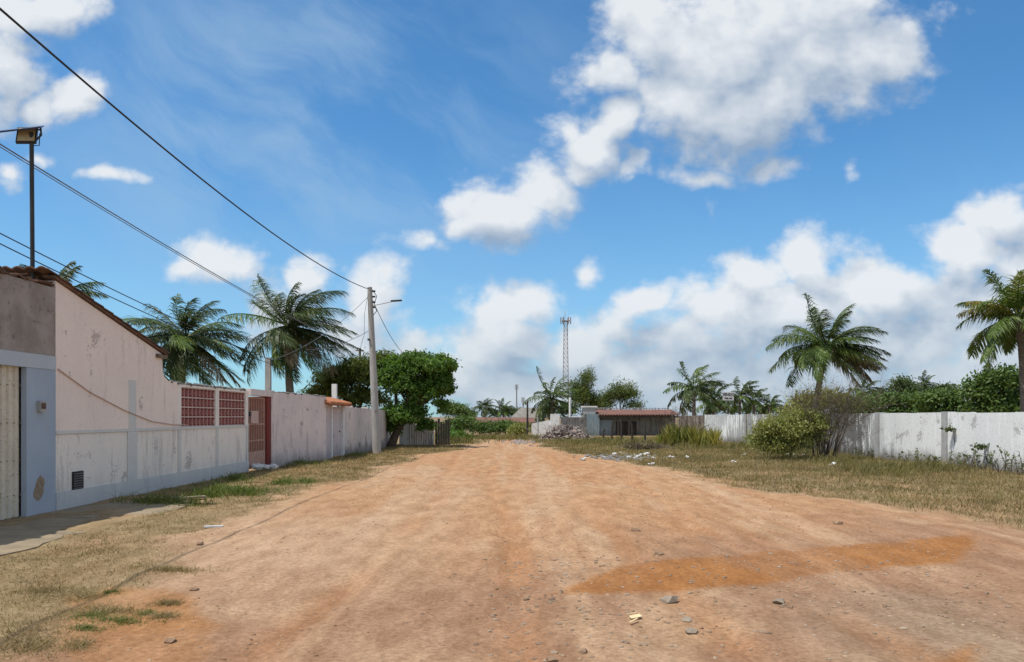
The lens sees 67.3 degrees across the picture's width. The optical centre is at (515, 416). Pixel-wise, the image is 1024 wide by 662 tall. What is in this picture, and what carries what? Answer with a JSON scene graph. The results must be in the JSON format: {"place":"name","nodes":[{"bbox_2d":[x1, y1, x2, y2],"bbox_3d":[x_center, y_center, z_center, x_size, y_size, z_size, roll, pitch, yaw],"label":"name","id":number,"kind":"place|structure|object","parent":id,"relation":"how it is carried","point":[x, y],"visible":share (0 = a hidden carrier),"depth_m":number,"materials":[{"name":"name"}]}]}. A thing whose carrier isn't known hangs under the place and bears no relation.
{"place":"outdoors","nodes":[
{"label":"outdoors","id":0,"kind":"place"},
{"bbox_2d":[0,496,192,555],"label":"sidewalk","id":1,"kind":"structure","parent":0,"point":[32,534],"depth_m":11.28,"materials":[{"name":"concrete"}]},
{"bbox_2d":[0,471,372,661],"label":"dry grass","id":2,"kind":"structure","parent":0,"point":[144,540],"depth_m":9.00,"materials":[{"name":"plant"}]},
{"bbox_2d":[0,417,1023,661],"bbox_3d":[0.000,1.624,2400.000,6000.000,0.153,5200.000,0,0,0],"label":"ground","id":3,"kind":"structure","parent":0,"point":[370,571],"depth_m":8.01,"materials":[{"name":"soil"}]},
{"bbox_2d":[19,261,108,300],"bbox_3d":[-17.947,-2.236,30.247,3.384,8.101,3.540,0,0,-35],"label":"coconut palm","id":4,"kind":"object","parent":3,"relation":"on","point":[70,273],"visible":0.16,"depth_m":30.41,"materials":[{"name":"plant"}]},
{"bbox_2d":[0,266,178,519],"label":"house","id":5,"kind":"structure","parent":3,"relation":"on","point":[66,442],"depth_m":13.66,"materials":[{"name":"paint"}]},
{"bbox_2d":[0,365,20,519],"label":"garage door","id":6,"kind":"structure","parent":5,"relation":"in","point":[10,377],"depth_m":12.11,"materials":[{"name":"metal"}]},
{"bbox_2d":[0,125,43,278],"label":"solar street lamp","id":7,"kind":"object","parent":5,"relation":"attached to","point":[28,135],"visible":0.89,"depth_m":12.97,"materials":[{"name":"black metal"}]},
{"bbox_2d":[58,369,186,425],"bbox_3d":[-7.850,-0.310,15.798,0.022,1.040,5.204,0,0,0],"label":"cable","id":8,"kind":"object","parent":5,"relation":"attached to","point":[114,404],"visible":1,"depth_m":14.95,"materials":[{"name":"black plastic"}]},
{"bbox_2d":[53,587,169,632],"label":"green weeds","id":9,"kind":"object","parent":3,"relation":"on","point":[121,619],"visible":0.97,"depth_m":6.16,"materials":[{"name":"green plant"}]},
{"bbox_2d":[164,637,175,643],"bbox_3d":[-2.496,1.618,5.554,0.085,0.050,0.090,0,0,0],"label":"stone","id":10,"kind":"object","parent":3,"relation":"on","point":[169,640],"visible":0.97,"depth_m":5.53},
{"bbox_2d":[120,293,259,387],"bbox_3d":[-16.089,-2.190,38.014,6.613,8.017,6.518,0,0,0],"label":"coconut palm","id":11,"kind":"object","parent":3,"relation":"on","point":[183,349],"visible":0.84,"depth_m":37.20,"materials":[{"name":"plant"}]},
{"bbox_2d":[170,380,248,485],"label":"garden wall","id":12,"kind":"structure","parent":3,"relation":"on","point":[212,437],"depth_m":19.93,"materials":[{"name":"grey paint"}]},
{"bbox_2d":[204,525,222,527],"bbox_3d":[-4.434,1.613,11.294,0.260,0.024,0.070,0,0,-14],"label":"litter strip","id":13,"kind":"object","parent":3,"relation":"on","point":[212,526],"visible":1,"depth_m":11.27,"materials":[{"name":"white plastic"}]},
{"bbox_2d":[109,449,379,507],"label":"green weeds","id":14,"kind":"object","parent":3,"relation":"on","point":[211,491],"visible":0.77,"depth_m":15.88,"materials":[{"name":"green plant"}]},
{"bbox_2d":[46,447,445,554],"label":"grass","id":15,"kind":"structure","parent":3,"relation":"on","point":[242,494],"depth_m":17.47,"materials":[{"name":"plant"}]},
{"bbox_2d":[246,389,273,468],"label":"metal gate","id":16,"kind":"structure","parent":3,"relation":"on","point":[259,416],"depth_m":23.81,"materials":[{"name":"metal"}]},
{"bbox_2d":[251,463,278,469],"bbox_3d":[-7.506,1.490,22.897,0.811,0.222,0.662,0,0,0],"label":"litter bag","id":17,"kind":"object","parent":3,"relation":"on","point":[257,466],"visible":0.99,"depth_m":22.90,"materials":[{"name":"white plastic"}]},
{"bbox_2d":[265,358,272,390],"bbox_3d":[-9.586,-0.353,29.997,0.305,3.906,0.185,0,0,0],"label":"concrete post","id":18,"kind":"object","parent":3,"relation":"on","point":[268,376],"visible":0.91,"depth_m":29.91,"materials":[{"name":"white concrete"}]},
{"bbox_2d":[0,243,270,363],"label":"overhead cable","id":19,"kind":"object","parent":18,"relation":"attached to","point":[120,301],"visible":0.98,"depth_m":18.35,"materials":[{"name":"rubber"}]},
{"bbox_2d":[0,233,270,359],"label":"overhead cable","id":20,"kind":"object","parent":18,"relation":"attached to","point":[123,294],"visible":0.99,"depth_m":18.62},
{"bbox_2d":[217,273,362,392],"bbox_3d":[-11.309,-2.813,40.041,6.975,9.307,6.373,0,0,0],"label":"coconut palm","id":21,"kind":"object","parent":3,"relation":"on","point":[287,337],"visible":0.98,"depth_m":39.12,"materials":[{"name":"plant"}]},
{"bbox_2d":[268,390,325,466],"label":"plastered wall","id":22,"kind":"structure","parent":3,"relation":"on","point":[298,425],"depth_m":26.42,"materials":[{"name":"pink paint"}]},
{"bbox_2d":[332,384,336,406],"bbox_3d":[-7.879,0.087,33.500,0.200,3.027,0.200,0,0,0],"label":"concrete post","id":23,"kind":"object","parent":3,"relation":"on","point":[334,390],"visible":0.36,"depth_m":33.40,"materials":[{"name":"white paint"}]},
{"bbox_2d":[325,397,351,458],"bbox_3d":[-7.290,0.439,30.255,0.955,2.522,3.690,0,0,0],"label":"gate doorway","id":24,"kind":"structure","parent":3,"relation":"on","point":[335,431],"depth_m":30.78,"materials":[{"name":"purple paint"}]},
{"bbox_2d":[333,407,340,455],"bbox_3d":[-7.240,0.590,30.970,0.131,1.980,1.492,0,0,4],"label":"door","id":25,"kind":"structure","parent":24,"relation":"in","point":[336,410],"depth_m":31.08,"materials":[{"name":"purple paint"}]},
{"bbox_2d":[218,442,469,480],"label":"dry grass","id":26,"kind":"structure","parent":3,"relation":"on","point":[407,454],"depth_m":27.11,"materials":[{"name":"plant"}]},
{"bbox_2d":[296,347,399,408],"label":"scrub tree","id":27,"kind":"object","parent":3,"relation":"on","point":[355,374],"visible":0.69,"depth_m":42.36,"materials":[{"name":"green plant"}]},
{"bbox_2d":[345,406,391,454],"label":"old wall","id":28,"kind":"structure","parent":3,"relation":"on","point":[358,428],"depth_m":34.48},
{"bbox_2d":[367,287,401,453],"bbox_3d":[-5.726,-1.953,33.801,1.598,7.522,0.440,0,0,8],"label":"utility pole","id":29,"kind":"object","parent":3,"relation":"on","point":[376,443],"visible":0.94,"depth_m":33.76,"materials":[{"name":"concrete"}]},
{"bbox_2d":[0,8,368,288],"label":"overhead cable","id":30,"kind":"object","parent":29,"relation":"attached to","point":[66,66],"visible":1,"depth_m":12.80,"materials":[{"name":"rubber"}]},
{"bbox_2d":[273,298,366,359],"bbox_3d":[-7.972,-3.757,31.918,0.018,3.120,4.964,0,0,37],"label":"overhead cable","id":31,"kind":"object","parent":29,"relation":"attached to","point":[323,334],"visible":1,"depth_m":31.98,"materials":[{"name":"grey metal"}]},
{"bbox_2d":[368,348,462,446],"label":"broadleaf tree","id":32,"kind":"object","parent":3,"relation":"on","point":[417,380],"visible":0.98,"depth_m":40.43,"materials":[{"name":"green plant"}]},
{"bbox_2d":[399,423,433,444],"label":"board gate","id":33,"kind":"structure","parent":3,"relation":"on","point":[426,437],"depth_m":43.40,"materials":[{"name":"grey wood"}]},
{"bbox_2d":[435,419,449,444],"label":"dark fence","id":34,"kind":"object","parent":3,"relation":"on","point":[446,433],"visible":0.95,"depth_m":43.70,"materials":[{"name":"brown wood"}]},
{"bbox_2d":[434,427,477,440],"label":"bush","id":35,"kind":"object","parent":3,"relation":"on","point":[453,434],"visible":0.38,"depth_m":51.61,"materials":[{"name":"green plant"}]},
{"bbox_2d":[437,399,477,419],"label":"bush","id":36,"kind":"object","parent":3,"relation":"on","point":[457,409],"visible":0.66,"depth_m":65.56,"materials":[{"name":"green plant"}]},
{"bbox_2d":[442,413,481,433],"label":"bush","id":37,"kind":"object","parent":3,"relation":"on","point":[457,423],"visible":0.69,"depth_m":57.64,"materials":[{"name":"green plant"}]},
{"bbox_2d":[473,398,499,416],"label":"palm tree","id":38,"kind":"object","parent":3,"relation":"on","point":[486,404],"visible":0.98,"depth_m":114.42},
{"bbox_2d":[467,417,523,434],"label":"bush","id":39,"kind":"object","parent":3,"relation":"on","point":[498,426],"visible":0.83,"depth_m":67.54,"materials":[{"name":"green plant"}]},
{"bbox_2d":[469,403,521,416],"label":"distant tree","id":40,"kind":"object","parent":3,"relation":"on","point":[513,411],"visible":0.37,"depth_m":129.54,"materials":[{"name":"green plant"}]},
{"bbox_2d":[434,429,564,444],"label":"green weeds","id":41,"kind":"object","parent":3,"relation":"on","point":[483,437],"visible":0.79,"depth_m":54.09,"materials":[{"name":"green plant"}]},
{"bbox_2d":[473,417,534,431],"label":"tiled house","id":42,"kind":"structure","parent":3,"relation":"on","point":[530,419],"depth_m":83.38,"materials":[{"name":"red tile"}]},
{"bbox_2d":[495,398,514,416],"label":"palm tree","id":43,"kind":"object","parent":3,"relation":"on","point":[505,410],"visible":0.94,"depth_m":119.51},
{"bbox_2d":[494,439,542,445],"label":"rubble heap","id":44,"kind":"object","parent":3,"relation":"on","point":[517,442],"visible":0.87,"depth_m":47.52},
{"bbox_2d":[505,420,533,435],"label":"bush","id":45,"kind":"object","parent":3,"relation":"on","point":[516,429],"visible":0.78,"depth_m":65.61,"materials":[{"name":"green plant"}]},
{"bbox_2d":[526,401,527,434],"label":"wooden pole","id":46,"kind":"object","parent":3,"relation":"on","point":[527,419],"visible":0.59,"depth_m":61.93,"materials":[{"name":"brown wood"}]},
{"bbox_2d":[512,408,544,423],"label":"hipped house","id":47,"kind":"structure","parent":3,"relation":"on","point":[521,412],"depth_m":95.99,"materials":[{"name":"paint"}]},
{"bbox_2d":[532,414,560,435],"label":"broken wall","id":48,"kind":"structure","parent":3,"relation":"on","point":[553,420],"depth_m":63.00,"materials":[{"name":"white paint"}]},
{"bbox_2d":[523,367,581,421],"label":"palm tree","id":49,"kind":"object","parent":3,"relation":"on","point":[550,400],"visible":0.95,"depth_m":79.67,"materials":[{"name":"plant"}]},
{"bbox_2d":[546,656,558,661],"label":"stone","id":50,"kind":"object","parent":3,"relation":"on","point":[551,659],"visible":1,"depth_m":5.06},
{"bbox_2d":[525,424,604,439],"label":"rubble heap","id":51,"kind":"object","parent":3,"relation":"on","point":[566,430],"visible":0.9,"depth_m":54.35,"materials":[{"name":"stone"}]},
{"bbox_2d":[560,317,570,416],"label":"lattice tower","id":52,"kind":"structure","parent":3,"relation":"on","point":[567,321],"depth_m":299.23,"materials":[{"name":"metal"}]},
{"bbox_2d":[561,417,586,433],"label":"block wall","id":53,"kind":"structure","parent":3,"relation":"on","point":[576,421],"depth_m":64.50,"materials":[{"name":"concrete"}]},
{"bbox_2d":[537,395,616,419],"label":"distant tree","id":54,"kind":"object","parent":3,"relation":"on","point":[566,411],"visible":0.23,"depth_m":94.48,"materials":[{"name":"green plant"}]},
{"bbox_2d":[578,648,586,653],"bbox_3d":[0.465,1.603,5.264,0.064,0.034,0.075,0,0,41],"label":"stone","id":55,"kind":"object","parent":3,"relation":"on","point":[582,650],"visible":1,"depth_m":5.24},
{"bbox_2d":[564,364,607,414],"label":"windswept tree","id":56,"kind":"object","parent":3,"relation":"on","point":[586,396],"visible":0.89,"depth_m":89.42,"materials":[{"name":"green plant"}]},
{"bbox_2d":[573,453,667,460],"bbox_3d":[4.153,1.581,31.392,3.754,0.173,7.699,0,0,0],"label":"rubbish heap","id":57,"kind":"object","parent":3,"relation":"on","point":[611,456],"visible":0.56,"depth_m":29.54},
{"bbox_2d":[620,419,622,439],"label":"fence post","id":58,"kind":"object","parent":3,"relation":"on","point":[621,431],"visible":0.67,"depth_m":50.56,"materials":[{"name":"brown wood"}]},
{"bbox_2d":[599,375,647,409],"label":"windswept tree","id":59,"kind":"object","parent":3,"relation":"on","point":[622,393],"visible":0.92,"depth_m":91.61,"materials":[{"name":"green plant"}]},
{"bbox_2d":[581,408,678,435],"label":"tiled shed","id":60,"kind":"structure","parent":3,"relation":"on","point":[599,421],"depth_m":66.20,"materials":[{"name":"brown concrete"}]},
{"bbox_2d":[581,406,596,413],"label":"water tank","id":61,"kind":"object","parent":60,"relation":"on","point":[589,409],"visible":0.93,"depth_m":65.85,"materials":[{"name":"grey concrete"}]},
{"bbox_2d":[626,612,641,622],"bbox_3d":[0.948,1.586,6.105,0.122,0.037,0.232,0,0,0],"label":"litter card","id":62,"kind":"object","parent":3,"relation":"on","point":[635,616],"visible":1,"depth_m":6.12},
{"bbox_2d":[614,440,674,449],"bbox_3d":[6.444,1.440,37.537,2.993,0.723,2.135,0,0,-25],"label":"brush heap","id":63,"kind":"object","parent":3,"relation":"on","point":[641,445],"visible":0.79,"depth_m":37.29,"materials":[{"name":"brown plant"}]},
{"bbox_2d":[654,433,666,444],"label":"bladed plant","id":64,"kind":"object","parent":3,"relation":"on","point":[659,439],"visible":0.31,"depth_m":42.59,"materials":[{"name":"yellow plant"}]},
{"bbox_2d":[659,595,677,603],"bbox_3d":[1.352,1.611,6.759,0.185,0.099,0.145,0,0,-34],"label":"stone","id":65,"kind":"object","parent":3,"relation":"on","point":[668,599],"visible":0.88,"depth_m":6.70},
{"bbox_2d":[659,422,704,445],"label":"bladed plant","id":66,"kind":"object","parent":3,"relation":"on","point":[674,434],"visible":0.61,"depth_m":41.50,"materials":[{"name":"green plant"}]},
{"bbox_2d":[649,392,716,435],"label":"dead shrub","id":67,"kind":"object","parent":3,"relation":"on","point":[687,415],"visible":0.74,"depth_m":49.60,"materials":[{"name":"plant"}]},
{"bbox_2d":[681,616,692,621],"bbox_3d":[1.360,1.610,6.076,0.095,0.056,0.074,0,0,36],"label":"stone","id":68,"kind":"object","parent":3,"relation":"on","point":[686,619],"visible":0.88,"depth_m":6.06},
{"bbox_2d":[685,627,697,633],"bbox_3d":[1.326,1.614,5.790,0.100,0.050,0.100,0,0,0],"label":"stone","id":69,"kind":"object","parent":3,"relation":"on","point":[690,630],"visible":1,"depth_m":5.76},
{"bbox_2d":[679,415,704,431],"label":"brown wall","id":70,"kind":"structure","parent":3,"relation":"on","point":[695,418],"depth_m":55.21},
{"bbox_2d":[663,361,728,415],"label":"palm tree","id":71,"kind":"object","parent":3,"relation":"on","point":[689,391],"visible":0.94,"depth_m":61.74,"materials":[{"name":"plant"}]},
{"bbox_2d":[686,426,723,446],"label":"bladed plant","id":72,"kind":"object","parent":3,"relation":"on","point":[699,438],"visible":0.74,"depth_m":40.50,"materials":[{"name":"yellow plant"}]},
{"bbox_2d":[696,381,740,415],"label":"palm tree","id":73,"kind":"object","parent":3,"relation":"on","point":[708,411],"visible":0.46,"depth_m":69.40,"materials":[{"name":"plant"}]},
{"bbox_2d":[722,392,733,413],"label":"sign","id":74,"kind":"object","parent":3,"relation":"on","point":[728,396],"visible":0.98,"depth_m":56.00,"materials":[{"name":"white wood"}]},
{"bbox_2d":[723,376,764,414],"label":"palm tree","id":75,"kind":"object","parent":3,"relation":"on","point":[746,389],"visible":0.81,"depth_m":79.67,"materials":[{"name":"plant"}]},
{"bbox_2d":[701,405,788,414],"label":"distant tree","id":76,"kind":"object","parent":3,"relation":"on","point":[756,409],"visible":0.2,"depth_m":119.15,"materials":[{"name":"green plant"}]},
{"bbox_2d":[742,384,771,413],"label":"palm tree","id":77,"kind":"object","parent":3,"relation":"on","point":[749,405],"visible":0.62,"depth_m":84.78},
{"bbox_2d":[526,434,991,476],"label":"green weeds","id":78,"kind":"object","parent":3,"relation":"on","point":[914,466],"visible":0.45,"depth_m":25.54,"materials":[{"name":"green plant"}]},
{"bbox_2d":[758,394,783,413],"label":"palm tree","id":79,"kind":"object","parent":3,"relation":"on","point":[771,403],"visible":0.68,"depth_m":89.88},
{"bbox_2d":[772,598,784,603],"bbox_3d":[2.276,1.597,6.647,0.112,0.062,0.133,0,0,0],"label":"stone","id":80,"kind":"object","parent":3,"relation":"on","point":[779,601],"visible":0.97,"depth_m":6.61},
{"bbox_2d":[732,403,841,458],"bbox_3d":[10.131,0.648,28.492,3.536,2.312,2.787,0,0,-34],"label":"scrub bush","id":81,"kind":"object","parent":3,"relation":"on","point":[780,434],"visible":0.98,"depth_m":28.10,"materials":[{"name":"green plant"}]},
{"bbox_2d":[777,387,848,412],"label":"thicket tree","id":82,"kind":"object","parent":3,"relation":"on","point":[787,405],"visible":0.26,"depth_m":49.53,"materials":[{"name":"green plant"}]},
{"bbox_2d":[764,293,892,412],"bbox_3d":[16.196,-2.364,40.186,6.170,8.329,5.620,0,0,0],"label":"coconut palm","id":83,"kind":"object","parent":3,"relation":"on","point":[819,353],"visible":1,"depth_m":39.34,"materials":[{"name":"plant"}]},
{"bbox_2d":[766,366,910,458],"bbox_3d":[11.785,-0.147,28.808,5.019,3.625,3.790,0,0,15],"label":"bare bush","id":84,"kind":"object","parent":3,"relation":"on","point":[827,444],"visible":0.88,"depth_m":28.36,"materials":[{"name":"brown plant"}]},
{"bbox_2d":[834,390,884,413],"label":"thicket tree","id":85,"kind":"object","parent":3,"relation":"on","point":[864,404],"visible":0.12,"depth_m":61.39,"materials":[{"name":"green plant"}]},
{"bbox_2d":[705,412,1023,472],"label":"whitewashed wall","id":86,"kind":"structure","parent":3,"relation":"on","point":[906,433],"depth_m":26.45,"materials":[{"name":"paint"}]},
{"bbox_2d":[847,379,882,396],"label":"palm tree","id":87,"kind":"object","parent":3,"relation":"on","point":[863,387],"visible":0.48,"depth_m":74.86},
{"bbox_2d":[859,387,921,412],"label":"thicket tree","id":88,"kind":"object","parent":3,"relation":"on","point":[903,399],"visible":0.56,"depth_m":57.47,"materials":[{"name":"green plant"}]},
{"bbox_2d":[885,373,926,394],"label":"distant tree","id":89,"kind":"object","parent":3,"relation":"on","point":[902,383],"visible":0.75,"depth_m":79.48,"materials":[{"name":"green plant"}]},
{"bbox_2d":[871,381,962,395],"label":"distant tree","id":90,"kind":"object","parent":3,"relation":"on","point":[954,385],"visible":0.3,"depth_m":99.17,"materials":[{"name":"green plant"}]},
{"bbox_2d":[917,370,940,392],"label":"palm tree","id":91,"kind":"object","parent":3,"relation":"on","point":[923,379],"visible":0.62,"depth_m":99.73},
{"bbox_2d":[908,383,976,412],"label":"thicket tree","id":92,"kind":"object","parent":3,"relation":"on","point":[935,400],"visible":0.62,"depth_m":54.52,"materials":[{"name":"green plant"}]},
{"bbox_2d":[939,425,955,444],"bbox_3d":[14.045,0.961,24.810,0.679,1.384,0.304,0,0,21],"label":"weed stalk","id":93,"kind":"object","parent":3,"relation":"on","point":[948,429],"visible":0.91,"depth_m":24.80,"materials":[{"name":"green plant"}]},
{"bbox_2d":[962,448,978,467],"bbox_3d":[13.927,1.305,23.462,0.252,0.699,0.481,0,0,-43],"label":"weed plant","id":94,"kind":"object","parent":3,"relation":"on","point":[968,459],"visible":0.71,"depth_m":23.53,"materials":[{"name":"green plant"}]},
{"bbox_2d":[972,444,981,469],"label":"weed plant","id":95,"kind":"object","parent":3,"relation":"on","point":[973,452],"visible":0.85,"depth_m":22.98,"materials":[{"name":"green plant"}]},
{"bbox_2d":[969,442,988,460],"bbox_3d":[14.035,1.204,23.168,0.635,0.899,0.381,0,0,0],"label":"weed stalk","id":96,"kind":"object","parent":3,"relation":"on","point":[981,447],"visible":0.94,"depth_m":23.16,"materials":[{"name":"green plant"}]},
{"bbox_2d":[973,452,993,468],"bbox_3d":[14.029,1.331,23.081,0.586,0.655,0.403,0,0,27],"label":"weed plant","id":97,"kind":"object","parent":3,"relation":"on","point":[983,460],"visible":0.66,"depth_m":23.03,"materials":[{"name":"green plant"}]},
{"bbox_2d":[951,362,1019,412],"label":"broadleaf tree","id":98,"kind":"object","parent":3,"relation":"on","point":[995,390],"visible":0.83,"depth_m":51.26,"materials":[{"name":"green plant"}]},
{"bbox_2d":[954,268,1023,411],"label":"coconut palm","id":99,"kind":"object","parent":3,"relation":"on","point":[1006,331],"visible":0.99,"depth_m":29.92,"materials":[{"name":"plant"}]},
{"bbox_2d":[987,450,995,470],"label":"weed plant","id":100,"kind":"object","parent":3,"relation":"on","point":[990,461],"visible":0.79,"depth_m":22.42,"materials":[{"name":"green plant"}]},
{"bbox_2d":[991,455,1010,471],"bbox_3d":[13.801,1.367,21.863,0.454,0.578,0.292,0,0,0],"label":"weed plant","id":101,"kind":"object","parent":3,"relation":"on","point":[997,464],"visible":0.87,"depth_m":21.85,"materials":[{"name":"green plant"}]},
{"bbox_2d":[997,445,1014,471],"bbox_3d":[13.797,1.222,21.546,0.657,0.867,0.317,0,0,-37],"label":"weed plant","id":102,"kind":"object","parent":3,"relation":"on","point":[1011,465],"visible":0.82,"depth_m":21.58,"materials":[{"name":"green plant"}]},
{"bbox_2d":[1000,452,1012,470],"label":"weed plant","id":103,"kind":"object","parent":3,"relation":"on","point":[1006,461],"visible":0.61,"depth_m":22.10,"materials":[{"name":"green plant"}]},
{"bbox_2d":[1012,454,1023,474],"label":"weed plant","id":104,"kind":"object","parent":3,"relation":"on","point":[1018,465],"visible":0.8,"depth_m":21.10,"materials":[{"name":"green plant"}]},
{"bbox_2d":[0,0,1023,416],"label":"sky","id":105,"kind":"structure","parent":0,"point":[671,180],"materials":[{"name":"blue"}]},
{"bbox_2d":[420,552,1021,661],"bbox_3d":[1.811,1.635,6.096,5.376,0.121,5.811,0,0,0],"label":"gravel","id":106,"kind":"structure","parent":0,"point":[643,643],"depth_m":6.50,"materials":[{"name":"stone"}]},
{"bbox_2d":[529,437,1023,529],"bbox_3d":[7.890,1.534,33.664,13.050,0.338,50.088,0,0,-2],"label":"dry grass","id":107,"kind":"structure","parent":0,"point":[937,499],"depth_m":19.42,"materials":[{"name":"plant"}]},
{"bbox_2d":[530,435,1023,512],"bbox_3d":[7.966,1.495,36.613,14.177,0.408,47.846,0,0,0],"label":"grass","id":108,"kind":"structure","parent":0,"point":[963,479],"depth_m":21.04,"materials":[{"name":"plant"}]},
{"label":"wooden post","id":109,"kind":"object","parent":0,"visible":0},
{"bbox_2d":[0,144,332,337],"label":"overhead cable","id":110,"kind":"object","parent":109,"relation":"attached to","point":[141,230],"visible":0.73,"depth_m":19.23,"materials":[{"name":"grey metal"}]},
{"bbox_2d":[0,147,357,348],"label":"overhead cable","id":111,"kind":"object","parent":109,"relation":"attached to","point":[142,233],"visible":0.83,"depth_m":19.20,"materials":[{"name":"grey metal"}]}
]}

